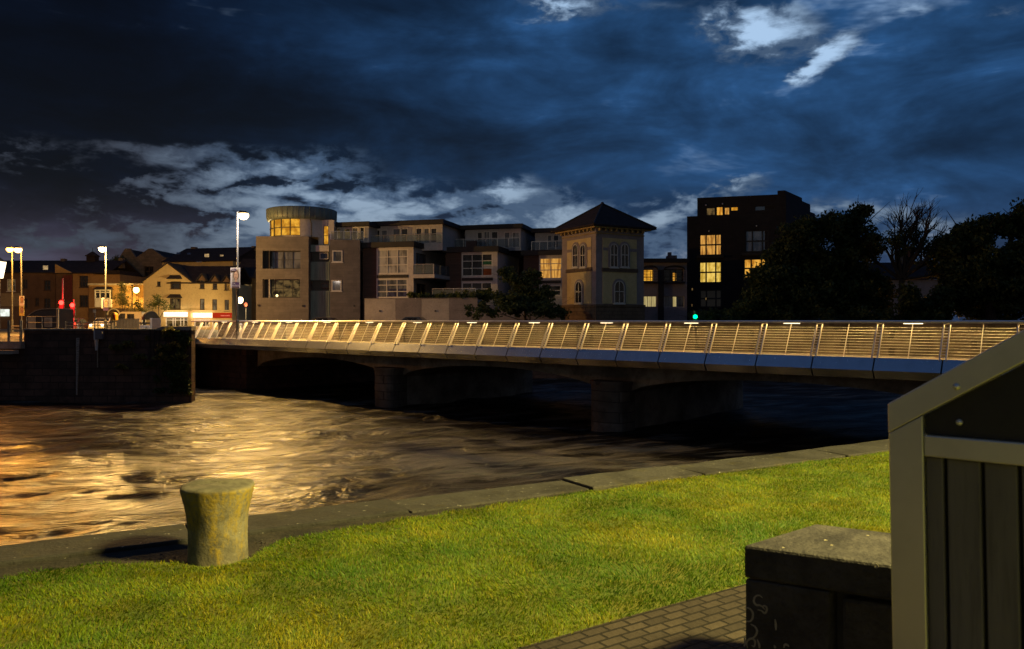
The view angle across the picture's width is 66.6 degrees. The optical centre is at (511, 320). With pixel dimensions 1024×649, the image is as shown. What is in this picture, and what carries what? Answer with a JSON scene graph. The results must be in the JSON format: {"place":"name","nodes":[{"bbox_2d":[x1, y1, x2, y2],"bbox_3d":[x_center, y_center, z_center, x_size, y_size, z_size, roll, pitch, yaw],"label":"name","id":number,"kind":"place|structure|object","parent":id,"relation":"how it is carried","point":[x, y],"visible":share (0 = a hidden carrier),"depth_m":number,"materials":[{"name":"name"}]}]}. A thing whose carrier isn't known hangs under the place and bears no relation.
{"place":"outdoors","nodes":[
{"label":"outdoors","id":0,"kind":"place"},
{"bbox_2d":[0,258,5,277],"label":"lantern","id":1,"kind":"object","parent":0,"point":[2,265],"visible":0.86,"depth_m":44.49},
{"bbox_2d":[0,259,73,328],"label":"brown terrace","id":2,"kind":"structure","parent":0,"point":[38,284],"depth_m":113.00,"materials":[{"name":"clear brick"}]},
{"bbox_2d":[6,279,15,291],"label":"window","id":3,"kind":"structure","parent":2,"relation":"in","point":[9,281],"depth_m":113.12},
{"bbox_2d":[43,280,50,290],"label":"window","id":4,"kind":"structure","parent":2,"relation":"in","point":[46,282],"depth_m":113.07,"materials":[{"name":"black glass"}]},
{"bbox_2d":[27,308,72,327],"bbox_3d":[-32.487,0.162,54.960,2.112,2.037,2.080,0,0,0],"label":"van","id":5,"kind":"object","parent":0,"point":[66,315],"visible":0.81,"depth_m":54.00,"materials":[{"name":"paint"}]},
{"bbox_2d":[0,329,232,340],"bbox_3d":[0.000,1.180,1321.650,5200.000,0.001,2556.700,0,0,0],"label":"street","id":6,"kind":"structure","parent":0,"point":[3,334],"depth_m":62.40,"materials":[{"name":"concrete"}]},
{"bbox_2d":[6,246,13,331],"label":"street lamp","id":7,"kind":"object","parent":6,"relation":"on","point":[9,248],"visible":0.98,"depth_m":75.95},
{"bbox_2d":[14,246,22,333],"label":"street lamp","id":8,"kind":"object","parent":6,"relation":"on","point":[17,249],"visible":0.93,"depth_m":69.95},
{"bbox_2d":[59,278,64,308],"bbox_3d":[-35.769,-1.099,62.017,0.400,4.558,0.315,0,0,0],"label":"traffic light","id":9,"kind":"object","parent":6,"relation":"on","point":[62,303],"visible":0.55,"depth_m":62.00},
{"bbox_2d":[70,299,75,327],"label":"traffic light","id":10,"kind":"object","parent":6,"relation":"on","point":[73,305],"visible":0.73,"depth_m":65.92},
{"bbox_2d":[75,318,88,327],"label":"car","id":11,"kind":"object","parent":6,"relation":"on","point":[79,319],"visible":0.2,"depth_m":82.97,"materials":[{"name":"red paint"}]},
{"bbox_2d":[0,326,195,403],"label":"quay wall","id":12,"kind":"structure","parent":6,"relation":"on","point":[38,364],"depth_m":43.00,"materials":[{"name":"stone"}]},
{"bbox_2d":[7,320,21,340],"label":"quay gate","id":13,"kind":"structure","parent":12,"relation":"attached to","point":[9,329],"depth_m":42.86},
{"bbox_2d":[26,316,57,327],"bbox_3d":[-26.061,0.097,43.250,1.751,0.693,0.032,0,0,0],"label":"quay railing","id":14,"kind":"object","parent":12,"relation":"on","point":[41,322],"visible":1,"depth_m":43.24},
{"bbox_2d":[76,338,79,394],"bbox_3d":[-23.904,2.515,42.947,0.182,3.128,0.066,0,0,0],"label":"depth gauge","id":15,"kind":"object","parent":12,"relation":"attached to","point":[77,354],"visible":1,"depth_m":42.92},
{"bbox_2d":[65,321,110,328],"bbox_3d":[-23.496,0.243,43.250,2.574,0.430,0.051,0,0,0],"label":"quay railing","id":16,"kind":"object","parent":12,"relation":"on","point":[82,325],"visible":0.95,"depth_m":43.23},
{"bbox_2d":[94,327,103,366],"bbox_3d":[-22.670,1.466,42.794,0.471,2.194,0.269,0,0,0],"label":"wall cabinet","id":17,"kind":"object","parent":12,"relation":"attached to","point":[98,333],"depth_m":42.68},
{"bbox_2d":[111,312,117,328],"bbox_3d":[-22.075,-0.011,43.242,0.332,0.905,0.355,0,0,0],"label":"lifebuoy box","id":18,"kind":"object","parent":12,"relation":"on","point":[114,316],"visible":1,"depth_m":43.13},
{"bbox_2d":[108,343,122,349],"bbox_3d":[-21.737,1.443,42.798,0.853,0.397,0.606,0,0,-12],"label":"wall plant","id":19,"kind":"object","parent":12,"relation":"attached to","point":[114,347],"depth_m":42.73,"materials":[{"name":"green plant"}]},
{"bbox_2d":[118,340,135,347],"bbox_3d":[-21.063,1.245,42.807,0.957,0.484,0.617,0,0,0],"label":"wall plant","id":20,"kind":"object","parent":12,"relation":"attached to","point":[130,343],"depth_m":42.72,"materials":[{"name":"green plant"}]},
{"bbox_2d":[131,353,147,359],"bbox_3d":[-20.424,1.969,42.791,0.903,0.420,0.649,0,0,0],"label":"wall plant","id":21,"kind":"object","parent":12,"relation":"attached to","point":[142,356],"depth_m":42.71,"materials":[{"name":"green plant"}]},
{"bbox_2d":[151,352,169,360],"bbox_3d":[-19.204,1.963,42.737,1.043,0.538,0.782,0,0,0],"label":"wall plant","id":22,"kind":"object","parent":12,"relation":"attached to","point":[158,356],"depth_m":42.68,"materials":[{"name":"green plant"}]},
{"bbox_2d":[141,330,192,395],"bbox_3d":[-18.952,2.323,42.798,2.848,3.662,0.703,0,0,0],"label":"ivy","id":23,"kind":"object","parent":12,"relation":"attached to","point":[184,339],"visible":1,"depth_m":42.76,"materials":[{"name":"green plant"}]},
{"bbox_2d":[162,326,178,333],"bbox_3d":[-18.745,0.501,42.791,0.862,0.494,0.626,0,0,0],"label":"wall plant","id":24,"kind":"object","parent":12,"relation":"attached to","point":[168,329],"depth_m":42.72,"materials":[{"name":"green plant"}]},
{"bbox_2d":[169,352,188,360],"bbox_3d":[-18.305,1.941,42.746,1.139,0.595,0.699,0,0,0],"label":"wall plant","id":25,"kind":"object","parent":12,"relation":"attached to","point":[183,356],"depth_m":42.71,"materials":[{"name":"green plant"}]},
{"bbox_2d":[53,248,145,321],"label":"ochre house","id":26,"kind":"structure","parent":6,"relation":"on","point":[78,276],"depth_m":112.00,"materials":[{"name":"brown paint"}]},
{"bbox_2d":[63,275,71,300],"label":"red door panel","id":27,"kind":"structure","parent":26,"relation":"in","point":[67,278],"depth_m":111.94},
{"bbox_2d":[79,276,88,287],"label":"window","id":28,"kind":"structure","parent":26,"relation":"in","point":[83,279],"depth_m":112.13,"materials":[{"name":"black glass"}]},
{"bbox_2d":[80,295,87,306],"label":"window","id":29,"kind":"structure","parent":26,"relation":"in","point":[83,298],"depth_m":112.13,"materials":[{"name":"black glass"}]},
{"bbox_2d":[88,318,113,328],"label":"car","id":30,"kind":"object","parent":6,"relation":"on","point":[102,320],"visible":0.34,"depth_m":85.45,"materials":[{"name":"white paint"}]},
{"bbox_2d":[99,246,106,328],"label":"street lamp","id":31,"kind":"object","parent":6,"relation":"on","point":[102,248],"visible":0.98,"depth_m":71.94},
{"bbox_2d":[103,299,108,310],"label":"poster","id":32,"kind":"object","parent":31,"relation":"attached to","point":[105,304],"visible":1,"depth_m":71.80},
{"bbox_2d":[88,283,142,323],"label":"flat roofed pub","id":33,"kind":"structure","parent":6,"relation":"on","point":[96,292],"depth_m":107.88,"materials":[{"name":"yellow paint"}]},
{"bbox_2d":[94,290,110,298],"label":"bay window","id":34,"kind":"structure","parent":33,"relation":"in","point":[98,294],"depth_m":107.50,"materials":[{"name":"white glass"}]},
{"bbox_2d":[112,281,140,311],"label":"tree","id":35,"kind":"object","parent":6,"relation":"on","point":[122,286],"visible":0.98,"depth_m":99.98,"materials":[{"name":"green plant"}]},
{"bbox_2d":[116,319,138,328],"bbox_3d":[-26.087,0.503,53.010,1.573,1.304,0.120,0,0,0],"label":"hoarding","id":36,"kind":"object","parent":6,"relation":"on","point":[127,323],"visible":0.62,"depth_m":53.00,"materials":[{"name":"wood"}]},
{"bbox_2d":[115,312,145,328],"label":"van","id":37,"kind":"object","parent":6,"relation":"on","point":[129,315],"visible":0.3,"depth_m":87.31,"materials":[{"name":"beige paint"}]},
{"bbox_2d":[125,298,148,311],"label":"tree","id":38,"kind":"object","parent":6,"relation":"on","point":[138,305],"visible":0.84,"depth_m":101.00,"materials":[{"name":"green plant"}]},
{"bbox_2d":[141,311,158,324],"bbox_3d":[-28.038,0.205,60.100,1.231,1.949,1.000,0,0,0],"label":"awning","id":39,"kind":"object","parent":6,"relation":"on","point":[148,315],"visible":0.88,"depth_m":59.93,"materials":[{"name":"grey fabric"}]},
{"bbox_2d":[150,318,160,328],"bbox_3d":[-24.686,0.476,54.025,0.704,1.332,0.150,0,0,0],"label":"site board","id":40,"kind":"object","parent":6,"relation":"on","point":[155,323],"visible":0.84,"depth_m":53.98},
{"bbox_2d":[145,294,173,316],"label":"tree","id":41,"kind":"object","parent":6,"relation":"on","point":[155,304],"visible":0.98,"depth_m":97.89,"materials":[{"name":"green plant"}]},
{"bbox_2d":[256,206,363,323],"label":"corner building","id":42,"kind":"structure","parent":6,"relation":"on","point":[309,265],"depth_m":80.23,"materials":[{"name":"brown brick"}]},
{"bbox_2d":[274,219,280,235],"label":"turret window","id":43,"kind":"structure","parent":42,"relation":"in","point":[277,222],"depth_m":80.65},
{"bbox_2d":[271,251,299,268],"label":"window","id":44,"kind":"structure","parent":42,"relation":"in","point":[279,259],"depth_m":80.55,"materials":[{"name":"glass"}]},
{"bbox_2d":[271,280,299,297],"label":"window","id":45,"kind":"structure","parent":42,"relation":"in","point":[284,288],"depth_m":80.55,"materials":[{"name":"glass"}]},
{"bbox_2d":[281,219,289,235],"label":"turret window","id":46,"kind":"structure","parent":42,"relation":"in","point":[285,223],"depth_m":80.20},
{"bbox_2d":[290,219,299,235],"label":"turret window","id":47,"kind":"structure","parent":42,"relation":"in","point":[294,223],"depth_m":80.08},
{"bbox_2d":[324,226,327,244],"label":"window","id":48,"kind":"structure","parent":42,"relation":"in","point":[325,227],"depth_m":81.44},
{"bbox_2d":[331,280,341,291],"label":"window","id":49,"kind":"structure","parent":42,"relation":"in","point":[335,284],"depth_m":80.10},
{"bbox_2d":[331,250,342,262],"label":"window","id":50,"kind":"structure","parent":42,"relation":"in","point":[336,254],"depth_m":80.10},
{"bbox_2d":[401,317,426,320],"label":"car","id":51,"kind":"object","parent":6,"relation":"on","point":[413,319],"visible":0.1,"depth_m":71.16,"materials":[{"name":"black paint"}]},
{"bbox_2d":[364,298,559,320],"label":"garden wall","id":52,"kind":"structure","parent":6,"relation":"on","point":[400,309],"depth_m":77.78,"materials":[{"name":"concrete"}]},
{"bbox_2d":[406,287,492,302],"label":"bush","id":53,"kind":"object","parent":52,"relation":"on","point":[485,295],"visible":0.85,"depth_m":78.25,"materials":[{"name":"green plant"}]},
{"bbox_2d":[461,289,571,319],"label":"bush","id":54,"kind":"object","parent":6,"relation":"on","point":[508,304],"visible":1,"depth_m":69.72,"materials":[{"name":"green plant"}]},
{"bbox_2d":[477,264,570,319],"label":"tree","id":55,"kind":"object","parent":6,"relation":"on","point":[523,284],"visible":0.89,"depth_m":71.74,"materials":[{"name":"green plant"}]},
{"bbox_2d":[533,371,569,378],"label":"bank wall","id":56,"kind":"structure","parent":6,"relation":"on","point":[537,374],"depth_m":60.48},
{"bbox_2d":[191,320,1023,431],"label":"bridge","id":57,"kind":"structure","parent":6,"relation":"on","point":[637,373],"depth_m":33.55,"materials":[{"name":"metal"}]},
{"bbox_2d":[236,211,248,338],"bbox_3d":[-17.239,-2.928,49.407,1.540,8.215,0.617,0,0,43],"label":"street lamp","id":58,"kind":"object","parent":57,"relation":"on","point":[243,215],"visible":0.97,"depth_m":49.94,"materials":[{"name":"metal"}]},
{"bbox_2d":[230,268,239,287],"bbox_3d":[-17.687,-2.732,49.844,0.607,1.310,0.051,0,0,0],"label":"poster","id":59,"kind":"object","parent":58,"relation":"attached to","point":[234,277],"visible":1,"depth_m":49.84,"materials":[{"name":"paper"}]},
{"bbox_2d":[311,317,338,320],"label":"car","id":60,"kind":"object","parent":57,"relation":"on","point":[324,319],"visible":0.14,"depth_m":73.18,"materials":[{"name":"grey paint"}]},
{"bbox_2d":[736,208,846,318],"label":"broadleaf tree","id":61,"kind":"object","parent":6,"relation":"on","point":[795,273],"visible":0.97,"depth_m":70.18,"materials":[{"name":"green plant"}]},
{"bbox_2d":[812,201,898,319],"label":"broadleaf tree","id":62,"kind":"object","parent":6,"relation":"on","point":[860,282],"visible":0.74,"depth_m":71.85,"materials":[{"name":"green plant"}]},
{"bbox_2d":[848,188,961,317],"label":"bare tree","id":63,"kind":"object","parent":6,"relation":"on","point":[899,241],"visible":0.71,"depth_m":70.43,"materials":[{"name":"brown plant"}]},
{"bbox_2d":[891,281,957,319],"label":"bush","id":64,"kind":"object","parent":6,"relation":"on","point":[912,305],"visible":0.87,"depth_m":67.53,"materials":[{"name":"green plant"}]},
{"bbox_2d":[922,197,1023,319],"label":"broadleaf tree","id":65,"kind":"object","parent":6,"relation":"on","point":[985,280],"visible":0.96,"depth_m":68.10,"materials":[{"name":"green plant"}]},
{"bbox_2d":[120,249,174,276],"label":"stone warehouse","id":66,"kind":"structure","parent":0,"point":[147,262],"depth_m":126.00,"materials":[{"name":"brown stone"}]},
{"bbox_2d":[144,266,152,276],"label":"window","id":67,"kind":"structure","parent":66,"relation":"in","point":[148,270],"depth_m":126.17,"materials":[{"name":"black glass"}]},
{"bbox_2d":[141,262,251,329],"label":"cream house","id":68,"kind":"structure","parent":0,"point":[199,293],"depth_m":105.00,"materials":[{"name":"beige paint"}]},
{"bbox_2d":[169,298,180,309],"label":"window","id":69,"kind":"structure","parent":68,"relation":"in","point":[176,301],"depth_m":105.06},
{"bbox_2d":[166,317,187,325],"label":"shop window","id":70,"kind":"structure","parent":68,"relation":"in","point":[170,321],"depth_m":105.16,"materials":[{"name":"glass"}]},
{"bbox_2d":[194,319,209,325],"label":"shop window","id":71,"kind":"structure","parent":68,"relation":"in","point":[197,323],"depth_m":105.08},
{"bbox_2d":[161,246,255,265],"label":"long roofed building","id":72,"kind":"structure","parent":0,"point":[197,256],"depth_m":122.37,"materials":[{"name":"tile"}]},
{"bbox_2d":[239,259,255,320],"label":"dark house","id":73,"kind":"structure","parent":0,"point":[249,265],"depth_m":113.15,"materials":[{"name":"stone"}]},
{"bbox_2d":[0,489,603,576],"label":"ground","id":74,"kind":"structure","parent":0,"point":[176,550],"depth_m":5.08,"materials":[{"name":"concrete"}]},
{"bbox_2d":[180,478,254,565],"bbox_3d":[-1.859,1.281,4.925,0.444,0.538,0.437,0,0,0],"label":"mooring bollard","id":75,"kind":"object","parent":74,"relation":"on","point":[216,511],"visible":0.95,"depth_m":4.78,"materials":[{"name":"stone"}]},
{"bbox_2d":[0,450,890,648],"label":"turf","id":76,"kind":"structure","parent":74,"relation":"on","point":[339,604],"depth_m":4.44,"materials":[{"name":"plant"}]},
{"bbox_2d":[516,584,745,648],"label":"brick paving","id":77,"kind":"structure","parent":74,"relation":"on","point":[715,620],"depth_m":3.77,"materials":[{"name":"brick"}]},
{"bbox_2d":[744,524,892,648],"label":"stone bench","id":78,"kind":"object","parent":77,"relation":"on","point":[816,586],"visible":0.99,"depth_m":3.09,"materials":[{"name":"stone"}]},
{"bbox_2d":[888,330,1023,648],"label":"litter bin","id":79,"kind":"object","parent":77,"relation":"on","point":[956,467],"visible":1,"depth_m":1.99,"materials":[{"name":"metal"}]},
{"bbox_2d":[335,219,561,320],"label":"apartment terrace","id":80,"kind":"structure","parent":0,"point":[402,258],"depth_m":82.85,"materials":[{"name":"paint"}]},
{"bbox_2d":[352,227,357,239],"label":"window","id":81,"kind":"structure","parent":80,"relation":"in","point":[354,234],"depth_m":82.26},
{"bbox_2d":[376,279,406,297],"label":"window","id":82,"kind":"structure","parent":80,"relation":"in","point":[382,285],"depth_m":80.94,"materials":[{"name":"glass"}]},
{"bbox_2d":[377,249,407,273],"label":"window","id":83,"kind":"structure","parent":80,"relation":"in","point":[389,261],"depth_m":80.85,"materials":[{"name":"glass"}]},
{"bbox_2d":[393,228,399,241],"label":"window","id":84,"kind":"structure","parent":80,"relation":"in","point":[396,231],"depth_m":83.31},
{"bbox_2d":[401,228,407,240],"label":"window","id":85,"kind":"structure","parent":80,"relation":"in","point":[403,230],"depth_m":83.07,"materials":[{"name":"black glass"}]},
{"bbox_2d":[416,228,421,242],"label":"window","id":86,"kind":"structure","parent":80,"relation":"in","point":[418,230],"depth_m":82.62,"materials":[{"name":"black glass"}]},
{"bbox_2d":[416,253,425,272],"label":"balcony door","id":87,"kind":"structure","parent":80,"relation":"in","point":[420,258],"depth_m":82.02,"materials":[{"name":"glass"}]},
{"bbox_2d":[416,283,425,297],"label":"balcony door","id":88,"kind":"structure","parent":80,"relation":"in","point":[420,288],"depth_m":82.02,"materials":[{"name":"black glass"}]},
{"bbox_2d":[424,228,428,242],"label":"window","id":89,"kind":"structure","parent":80,"relation":"in","point":[426,230],"depth_m":82.42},
{"bbox_2d":[431,228,436,242],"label":"window","id":90,"kind":"structure","parent":80,"relation":"in","point":[433,230],"depth_m":82.18,"materials":[{"name":"black glass"}]},
{"bbox_2d":[462,253,491,275],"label":"window","id":91,"kind":"structure","parent":80,"relation":"in","point":[470,262],"depth_m":82.84,"materials":[{"name":"black glass"}]},
{"bbox_2d":[462,282,491,294],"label":"window","id":92,"kind":"structure","parent":80,"relation":"in","point":[478,285],"depth_m":82.78,"materials":[{"name":"black glass"}]},
{"bbox_2d":[477,232,481,245],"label":"window","id":93,"kind":"structure","parent":80,"relation":"in","point":[479,234],"depth_m":86.46,"materials":[{"name":"black glass"}]},
{"bbox_2d":[484,231,489,245],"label":"window","id":94,"kind":"structure","parent":80,"relation":"in","point":[486,233],"depth_m":86.23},
{"bbox_2d":[491,231,497,245],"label":"window","id":95,"kind":"structure","parent":80,"relation":"in","point":[494,234],"depth_m":86.02,"materials":[{"name":"black glass"}]},
{"bbox_2d":[504,232,509,247],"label":"window","id":96,"kind":"structure","parent":80,"relation":"in","point":[506,234],"depth_m":85.64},
{"bbox_2d":[512,232,519,247],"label":"window","id":97,"kind":"structure","parent":80,"relation":"in","point":[515,241],"depth_m":85.37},
{"bbox_2d":[539,285,560,295],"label":"window","id":98,"kind":"structure","parent":80,"relation":"in","point":[557,288],"depth_m":83.51,"materials":[{"name":"black glass"}]},
{"bbox_2d":[539,258,561,278],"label":"window","id":99,"kind":"structure","parent":80,"relation":"in","point":[551,268],"depth_m":83.66,"materials":[{"name":"glass"}]},
{"bbox_2d":[553,235,558,247],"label":"window","id":100,"kind":"structure","parent":80,"relation":"in","point":[555,237],"depth_m":86.57,"materials":[{"name":"black glass"}]},
{"bbox_2d":[0,378,945,545],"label":"river water","id":101,"kind":"structure","parent":0,"point":[73,469],"depth_m":28.58,"materials":[{"name":"liquid"}]},
{"bbox_2d":[0,0,1023,319],"label":"sky","id":102,"kind":"structure","parent":0,"point":[138,125],"materials":[{"name":"blue"}]},
{"bbox_2d":[550,202,656,319],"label":"yellow tower","id":103,"kind":"structure","parent":0,"point":[602,261],"depth_m":73.59,"materials":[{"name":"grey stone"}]},
{"bbox_2d":[644,252,688,319],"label":"building","id":104,"kind":"structure","parent":0,"point":[665,288],"depth_m":83.00,"materials":[{"name":"paint"}]},
{"bbox_2d":[644,269,652,280],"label":"window","id":105,"kind":"structure","parent":104,"relation":"in","point":[646,274],"depth_m":83.35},
{"bbox_2d":[644,296,655,306],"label":"window","id":106,"kind":"structure","parent":104,"relation":"in","point":[650,301],"depth_m":83.21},
{"bbox_2d":[664,269,682,280],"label":"window","id":107,"kind":"structure","parent":104,"relation":"in","point":[667,275],"depth_m":83.35,"materials":[{"name":"black glass"}]},
{"bbox_2d":[664,296,683,306],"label":"window","id":108,"kind":"structure","parent":104,"relation":"in","point":[668,300],"depth_m":83.21,"materials":[{"name":"glass"}]},
{"bbox_2d":[687,190,816,319],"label":"black block","id":109,"kind":"structure","parent":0,"point":[730,239],"depth_m":86.81,"materials":[{"name":"brick"}]},
{"bbox_2d":[700,234,720,254],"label":"window","id":110,"kind":"structure","parent":109,"relation":"in","point":[710,244],"depth_m":87.40,"materials":[{"name":"glass"}]},
{"bbox_2d":[700,262,720,282],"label":"window","id":111,"kind":"structure","parent":109,"relation":"in","point":[710,272],"depth_m":87.41,"materials":[{"name":"glass"}]},
{"bbox_2d":[700,290,720,306],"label":"window","id":112,"kind":"structure","parent":109,"relation":"in","point":[713,297],"depth_m":87.41,"materials":[{"name":"black glass"}]},
{"bbox_2d":[744,259,764,277],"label":"window","id":113,"kind":"structure","parent":109,"relation":"in","point":[747,262],"depth_m":86.14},
{"bbox_2d":[745,230,767,251],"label":"window","id":114,"kind":"structure","parent":109,"relation":"in","point":[755,240],"depth_m":86.06,"materials":[{"name":"glass"}]},
{"bbox_2d":[839,244,944,314],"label":"chimneyed house","id":115,"kind":"structure","parent":0,"point":[924,285],"depth_m":97.22,"materials":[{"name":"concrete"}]},
{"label":"near quay wall","id":116,"kind":"structure","parent":0,"visible":0},
{"bbox_2d":[0,439,888,566],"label":"kerb","id":117,"kind":"structure","parent":116,"relation":"on","point":[58,548],"depth_m":6.25,"materials":[{"name":"concrete"}]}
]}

